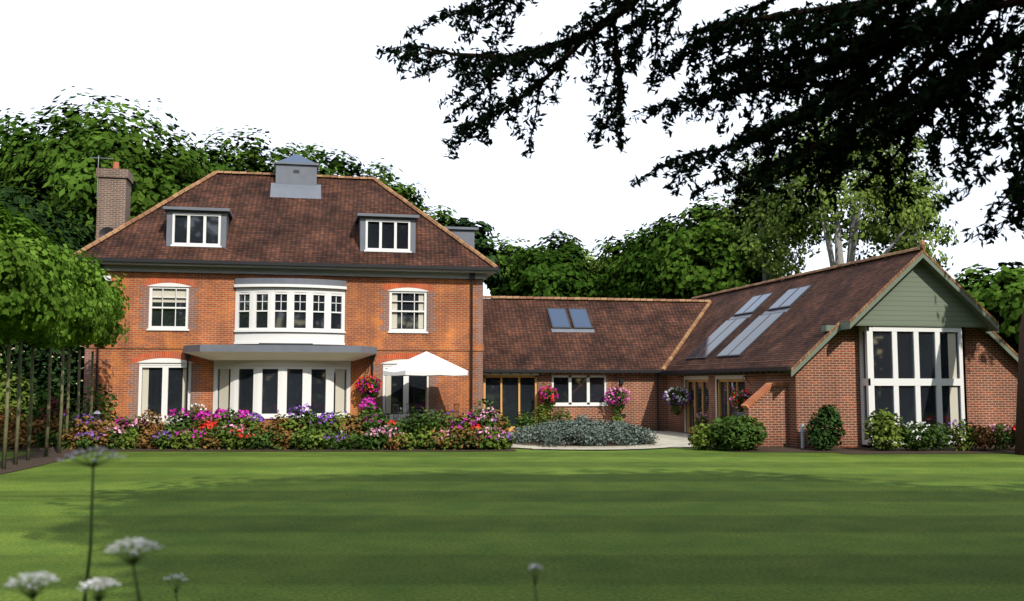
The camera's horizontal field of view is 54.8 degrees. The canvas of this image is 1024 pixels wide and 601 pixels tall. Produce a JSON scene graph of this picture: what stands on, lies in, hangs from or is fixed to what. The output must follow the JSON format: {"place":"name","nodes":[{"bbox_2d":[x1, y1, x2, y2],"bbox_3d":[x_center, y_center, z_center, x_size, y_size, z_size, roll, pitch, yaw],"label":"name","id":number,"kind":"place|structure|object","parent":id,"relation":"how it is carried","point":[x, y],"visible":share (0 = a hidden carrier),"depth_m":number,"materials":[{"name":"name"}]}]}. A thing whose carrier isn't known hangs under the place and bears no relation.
{"place":"outdoors","nodes":[
{"label":"outdoors","id":0,"kind":"place"},
{"bbox_2d":[63,410,452,433],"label":"border plant stems","id":1,"kind":"object","parent":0,"point":[338,421],"visible":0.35,"depth_m":29.73,"materials":[{"name":"plant"}]},
{"bbox_2d":[76,154,498,430],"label":"house","id":2,"kind":"structure","parent":0,"point":[411,277],"depth_m":37.14,"materials":[{"name":"red brick"}]},
{"bbox_2d":[72,171,498,266],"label":"roof ridge tiles","id":3,"kind":"object","parent":2,"relation":"attached to","point":[187,188],"visible":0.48,"depth_m":39.14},
{"bbox_2d":[13,430,720,449],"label":"paving","id":4,"kind":"structure","parent":0,"point":[672,439],"depth_m":31.38,"materials":[{"name":"beige stone"}]},
{"bbox_2d":[93,351,743,426],"bbox_3d":[-2.545,3.224,33.636,20.785,3.090,6.347,0,-5,-1],"label":"furniture","id":5,"kind":"object","parent":4,"relation":"on","point":[426,363],"visible":0.63,"depth_m":34.53,"materials":[{"name":"white"}]},
{"bbox_2d":[514,438,655,447],"bbox_3d":[2.360,4.633,32.193,4.640,0.040,4.640,1,-5,-12],"label":"edging","id":6,"kind":"object","parent":4,"relation":"on","point":[572,444],"visible":0.45,"depth_m":30.79,"materials":[{"name":"stone"}]},
{"bbox_2d":[508,414,659,446],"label":"sage shrubs","id":7,"kind":"object","parent":6,"relation":"in","point":[586,431],"visible":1,"depth_m":31.13,"materials":[{"name":"green plant"}]},
{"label":"pots","id":8,"kind":"object","parent":4,"relation":"on","visible":0},
{"bbox_2d":[191,402,206,409],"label":"flowers","id":9,"kind":"object","parent":8,"relation":"on","point":[199,406],"visible":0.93,"depth_m":35.02,"materials":[{"name":"white plant"}]},
{"bbox_2d":[359,375,752,415],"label":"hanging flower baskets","id":10,"kind":"object","parent":8,"relation":"on","point":[675,409],"visible":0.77,"depth_m":38.55,"materials":[{"name":"pink plant"}]},
{"bbox_2d":[357,377,630,404],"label":"pink flowers","id":11,"kind":"object","parent":10,"relation":"attached to","point":[557,395],"visible":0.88,"depth_m":39.27,"materials":[{"name":"pink plant"}]},
{"bbox_2d":[662,389,690,405],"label":"purple baskets","id":12,"kind":"object","parent":10,"relation":"on","point":[689,397],"visible":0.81,"depth_m":38.44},
{"bbox_2d":[606,387,751,410],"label":"hanging flower baskets","id":13,"kind":"object","parent":10,"relation":"attached to","point":[629,394],"visible":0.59,"depth_m":39.65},
{"bbox_2d":[611,413,622,422],"bbox_3d":[4.246,4.783,39.806,0.495,0.528,0.544,-1,-5,12],"label":"potted shrub","id":14,"kind":"object","parent":8,"relation":"on","point":[616,418],"visible":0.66,"depth_m":39.75,"materials":[{"name":"green plant"}]},
{"bbox_2d":[369,403,383,415],"bbox_3d":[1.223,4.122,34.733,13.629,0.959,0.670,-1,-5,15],"label":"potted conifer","id":15,"kind":"object","parent":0,"point":[376,410],"visible":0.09,"depth_m":36.34,"materials":[{"name":"plant"}]},
{"bbox_2d":[189,405,708,426],"bbox_3d":[-2.311,4.252,36.283,18.592,0.944,4.869,1,-5,-12],"label":"potted shrub","id":16,"kind":"object","parent":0,"point":[697,422],"visible":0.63,"depth_m":35.89,"materials":[{"name":"green plant"}]},
{"bbox_2d":[0,392,1023,600],"bbox_3d":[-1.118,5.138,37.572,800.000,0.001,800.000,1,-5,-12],"label":"ground","id":17,"kind":"structure","parent":0,"point":[673,524],"depth_m":13.65,"materials":[{"name":"green plant"}]},
{"bbox_2d":[0,176,27,217],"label":"tree","id":18,"kind":"object","parent":17,"relation":"on","point":[26,206],"visible":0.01,"depth_m":47.54,"materials":[{"name":"green plant"}]},
{"bbox_2d":[0,129,52,211],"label":"tree","id":19,"kind":"object","parent":17,"relation":"on","point":[21,143],"visible":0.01,"depth_m":56.97,"materials":[{"name":"green plant"}]},
{"bbox_2d":[0,339,84,419],"bbox_3d":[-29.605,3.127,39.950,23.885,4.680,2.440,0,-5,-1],"label":"dark hedge","id":20,"kind":"object","parent":17,"relation":"on","point":[17,356],"visible":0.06,"depth_m":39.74,"materials":[{"name":"green plant"}]},
{"bbox_2d":[0,181,94,354],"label":"tree","id":21,"kind":"object","parent":17,"relation":"on","point":[14,203],"visible":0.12,"depth_m":40.82,"materials":[{"name":"green plant"}]},
{"bbox_2d":[37,396,70,423],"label":"purple shrub leaves","id":22,"kind":"object","parent":17,"relation":"on","point":[52,407],"visible":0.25,"depth_m":31.59,"materials":[{"name":"purple plant"}]},
{"bbox_2d":[18,202,95,352],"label":"tree","id":23,"kind":"object","parent":17,"relation":"on","point":[77,247],"visible":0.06,"depth_m":45.21,"materials":[{"name":"green plant"}]},
{"bbox_2d":[0,105,136,368],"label":"tree","id":24,"kind":"object","parent":17,"relation":"on","point":[15,131],"depth_m":58.34,"materials":[{"name":"green plant"}]},
{"bbox_2d":[0,86,231,245],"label":"tree","id":25,"kind":"object","parent":17,"relation":"on","point":[74,166],"depth_m":53.96,"materials":[{"name":"green plant"}]},
{"bbox_2d":[146,126,254,177],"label":"tree","id":26,"kind":"object","parent":17,"relation":"on","point":[211,153],"depth_m":67.47,"materials":[{"name":"green plant"}]},
{"bbox_2d":[0,406,508,449],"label":"flowering shrubs","id":27,"kind":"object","parent":17,"relation":"on","point":[41,426],"depth_m":29.64,"materials":[{"name":"green plant"}]},
{"bbox_2d":[0,411,515,449],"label":"border shrub","id":28,"kind":"object","parent":17,"relation":"on","point":[179,440],"visible":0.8,"depth_m":28.98,"materials":[{"name":"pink plant"}]},
{"bbox_2d":[103,407,509,440],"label":"flowers","id":29,"kind":"object","parent":28,"relation":"attached to","point":[375,432],"visible":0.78,"depth_m":29.20,"materials":[{"name":"plant"}]},
{"bbox_2d":[185,125,342,177],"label":"tree","id":30,"kind":"object","parent":17,"relation":"on","point":[250,156],"depth_m":69.32,"materials":[{"name":"green plant"}]},
{"bbox_2d":[33,398,502,449],"bbox_3d":[-11.167,3.704,29.465,21.720,1.578,5.853,1,-5,-12],"label":"border shrub","id":31,"kind":"object","parent":17,"relation":"on","point":[379,441],"visible":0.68,"depth_m":29.62,"materials":[{"name":"green plant"}]},
{"bbox_2d":[55,420,484,438],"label":"flowers","id":32,"kind":"object","parent":31,"relation":"on","point":[205,424],"visible":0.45,"depth_m":29.71,"materials":[{"name":"plant"}]},
{"bbox_2d":[63,403,513,440],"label":"flowers","id":33,"kind":"object","parent":31,"relation":"on","point":[253,414],"visible":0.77,"depth_m":29.89,"materials":[{"name":"plant"}]},
{"bbox_2d":[112,395,497,438],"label":"flowers","id":34,"kind":"object","parent":31,"relation":"on","point":[244,413],"visible":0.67,"depth_m":31.21,"materials":[{"name":"purple plant"}]},
{"bbox_2d":[4,445,542,600],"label":"cow parsley","id":35,"kind":"object","parent":17,"relation":"on","point":[31,595],"depth_m":2.38,"materials":[{"name":"white plant"}]},
{"bbox_2d":[183,278,376,428],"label":"house bays","id":36,"kind":"object","parent":17,"relation":"on","point":[293,328],"visible":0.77,"depth_m":35.88,"materials":[{"name":"white paint"}]},
{"bbox_2d":[266,142,393,186],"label":"tree","id":37,"kind":"object","parent":17,"relation":"on","point":[342,163],"depth_m":71.31,"materials":[{"name":"green plant"}]},
{"bbox_2d":[355,158,429,212],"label":"tree","id":38,"kind":"object","parent":17,"relation":"on","point":[402,190],"depth_m":75.93,"materials":[{"name":"green plant"}]},
{"bbox_2d":[417,203,457,225],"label":"tree","id":39,"kind":"object","parent":17,"relation":"on","point":[445,219],"depth_m":69.27,"materials":[{"name":"green plant"}]},
{"bbox_2d":[448,217,506,288],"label":"tree","id":40,"kind":"object","parent":17,"relation":"on","point":[485,246],"depth_m":62.11,"materials":[{"name":"green plant"}]},
{"bbox_2d":[0,368,977,450],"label":"shrub","id":41,"kind":"object","parent":17,"relation":"on","point":[875,430],"visible":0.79,"depth_m":28.96,"materials":[{"name":"green plant"}]},
{"bbox_2d":[947,419,975,430],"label":"flowers","id":42,"kind":"object","parent":41,"relation":"on","point":[959,423],"visible":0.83,"depth_m":29.05,"materials":[{"name":"purple plant"}]},
{"bbox_2d":[0,340,1014,450],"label":"shrub","id":43,"kind":"object","parent":17,"relation":"on","point":[738,434],"visible":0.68,"depth_m":28.97,"materials":[{"name":"green plant"}]},
{"bbox_2d":[2,418,1015,432],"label":"shrubs","id":44,"kind":"object","parent":43,"relation":"on","point":[919,422],"depth_m":28.84,"materials":[{"name":"red plant"}]},
{"bbox_2d":[988,423,1011,431],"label":"flowers","id":45,"kind":"object","parent":43,"relation":"on","point":[1008,428],"visible":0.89,"depth_m":29.03,"materials":[{"name":"plant"}]},
{"bbox_2d":[0,437,1014,473],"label":"beds","id":46,"kind":"object","parent":17,"relation":"on","point":[38,458],"visible":0.45,"depth_m":28.68,"materials":[{"name":"soil"}]},
{"bbox_2d":[0,231,78,464],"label":"pleached tree","id":47,"kind":"object","parent":46,"relation":"on","point":[28,334],"depth_m":24.03,"materials":[{"name":"green plant"}]},
{"bbox_2d":[1,239,78,460],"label":"pleached tree","id":48,"kind":"object","parent":46,"relation":"on","point":[50,339],"depth_m":25.23,"materials":[{"name":"green plant"}]},
{"bbox_2d":[0,212,85,468],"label":"pleached tree","id":49,"kind":"object","parent":46,"relation":"on","point":[41,313],"depth_m":22.79,"materials":[{"name":"green plant"}]},
{"bbox_2d":[0,202,47,317],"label":"pleached tree","id":50,"kind":"object","parent":49,"relation":"attached to","point":[12,295],"visible":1,"depth_m":21.55,"materials":[{"name":"green plant"}]},
{"bbox_2d":[18,247,96,456],"bbox_3d":[-12.650,1.345,26.587,2.537,5.708,2.388,1,-5,-12],"label":"pleached tree","id":51,"kind":"object","parent":46,"relation":"on","point":[75,314],"depth_m":26.71,"materials":[{"name":"green plant"}]},
{"bbox_2d":[57,347,64,452],"bbox_3d":[-12.722,2.810,27.855,0.100,3.001,0.106,1,-5,-12],"label":"tree trunk","id":52,"kind":"object","parent":46,"relation":"on","point":[61,409],"visible":0.88,"depth_m":27.82,"materials":[{"name":"brown plant"}]},
{"bbox_2d":[76,350,80,415],"bbox_3d":[-13.373,3.026,30.407,0.100,3.001,0.106,1,-5,-12],"label":"tree trunk","id":53,"kind":"object","parent":46,"relation":"on","point":[78,383],"visible":0.59,"depth_m":30.42,"materials":[{"name":"brown plant"}]},
{"bbox_2d":[48,256,120,447],"bbox_3d":[-12.940,1.515,29.237,2.497,5.816,2.502,1,-5,-12],"label":"pleached tree","id":54,"kind":"object","parent":46,"relation":"on","point":[87,334],"depth_m":29.21,"materials":[{"name":"green plant"}]},
{"bbox_2d":[63,249,112,330],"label":"pleached leaves","id":55,"kind":"object","parent":54,"relation":"attached to","point":[96,306],"visible":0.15,"depth_m":28.05,"materials":[{"name":"green plant"}]},
{"bbox_2d":[72,264,123,344],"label":"pleached leaves","id":56,"kind":"object","parent":54,"relation":"attached to","point":[118,292],"visible":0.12,"depth_m":30.61,"materials":[{"name":"green plant"}]},
{"bbox_2d":[74,269,129,429],"bbox_3d":[-13.598,1.801,31.935,2.279,5.701,2.148,1,-5,-12],"label":"pleached tree","id":57,"kind":"object","parent":46,"relation":"on","point":[116,331],"depth_m":31.86,"materials":[{"name":"green plant"}]},
{"bbox_2d":[966,424,995,449],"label":"shrub","id":58,"kind":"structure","parent":46,"relation":"on","point":[982,433],"depth_m":28.86,"materials":[{"name":"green plant"}]},
{"bbox_2d":[485,233,532,298],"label":"tree","id":59,"kind":"object","parent":17,"relation":"on","point":[510,251],"depth_m":81.14,"materials":[{"name":"green plant"}]},
{"bbox_2d":[495,229,610,300],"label":"tree","id":60,"kind":"object","parent":17,"relation":"on","point":[541,272],"depth_m":76.30,"materials":[{"name":"green plant"}]},
{"bbox_2d":[576,249,607,273],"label":"tree","id":61,"kind":"object","parent":17,"relation":"on","point":[589,259],"visible":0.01,"depth_m":84.61,"materials":[{"name":"green plant"}]},
{"bbox_2d":[483,298,706,431],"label":"link","id":62,"kind":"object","parent":17,"relation":"on","point":[581,354],"visible":0.74,"depth_m":40.74,"materials":[{"name":"tile"}]},
{"bbox_2d":[366,365,751,396],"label":"hanging flower baskets","id":63,"kind":"object","parent":62,"relation":"attached to","point":[615,376],"visible":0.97,"depth_m":38.72,"materials":[{"name":"black"}]},
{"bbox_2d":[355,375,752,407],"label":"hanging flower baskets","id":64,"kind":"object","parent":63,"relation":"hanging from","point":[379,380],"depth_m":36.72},
{"bbox_2d":[586,225,650,300],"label":"tree","id":65,"kind":"object","parent":17,"relation":"on","point":[607,269],"depth_m":78.90,"materials":[{"name":"green plant"}]},
{"bbox_2d":[615,218,705,301],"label":"tree","id":66,"kind":"object","parent":17,"relation":"on","point":[635,269],"depth_m":73.04,"materials":[{"name":"green plant"}]},
{"bbox_2d":[374,0,1023,248],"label":"cedar","id":67,"kind":"object","parent":17,"relation":"on","point":[962,90],"depth_m":9.17,"materials":[{"name":"black plant"}]},
{"bbox_2d":[638,190,786,298],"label":"tree","id":68,"kind":"object","parent":17,"relation":"on","point":[703,279],"depth_m":69.73,"materials":[{"name":"green plant"}]},
{"bbox_2d":[705,149,828,280],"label":"tree","id":69,"kind":"object","parent":17,"relation":"on","point":[783,253],"depth_m":68.26,"materials":[{"name":"green plant"}]},
{"bbox_2d":[805,404,845,449],"bbox_3d":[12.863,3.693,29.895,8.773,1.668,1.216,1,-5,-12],"label":"shrub","id":70,"kind":"object","parent":17,"relation":"on","point":[825,438],"visible":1,"depth_m":28.93,"materials":[{"name":"green plant"}]},
{"bbox_2d":[658,250,1017,447],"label":"house wing","id":71,"kind":"structure","parent":17,"relation":"on","point":[917,339],"depth_m":30.81,"materials":[{"name":"brick"}]},
{"bbox_2d":[741,382,788,407],"bbox_3d":[7.824,2.928,30.525,1.441,0.804,0.390,1,-5,-12],"label":"wing coping","id":72,"kind":"object","parent":71,"relation":"attached to","point":[757,395],"visible":1,"depth_m":30.39,"materials":[{"name":"orange brick"}]},
{"bbox_2d":[754,88,936,265],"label":"tree","id":73,"kind":"object","parent":17,"relation":"on","point":[846,199],"depth_m":64.71,"materials":[{"name":"green plant"}]},
{"bbox_2d":[848,133,960,271],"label":"tree","id":74,"kind":"object","parent":17,"relation":"on","point":[902,243],"depth_m":68.97,"materials":[{"name":"green plant"}]},
{"bbox_2d":[950,261,1023,353],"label":"tree","id":75,"kind":"object","parent":17,"relation":"on","point":[1009,306],"depth_m":48.23,"materials":[{"name":"green plant"}]},
{"bbox_2d":[1007,7,1023,454],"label":"conifer trunk","id":76,"kind":"object","parent":17,"relation":"on","point":[1019,440],"depth_m":27.55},
{"bbox_2d":[0,0,1023,298],"bbox_3d":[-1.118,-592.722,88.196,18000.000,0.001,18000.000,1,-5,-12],"label":"sky","id":77,"kind":"structure","parent":0,"point":[300,72],"depth_m":2081.16,"materials":[{"name":"white"}]},
{"bbox_2d":[483,295,711,369],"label":"ridge","id":78,"kind":"structure","parent":0,"point":[683,339],"depth_m":43.55,"materials":[{"name":"orange tile"}]},
{"bbox_2d":[691,239,1017,371],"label":"roof ridge tiles","id":79,"kind":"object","parent":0,"point":[922,244],"depth_m":31.03,"materials":[{"name":"tile"}]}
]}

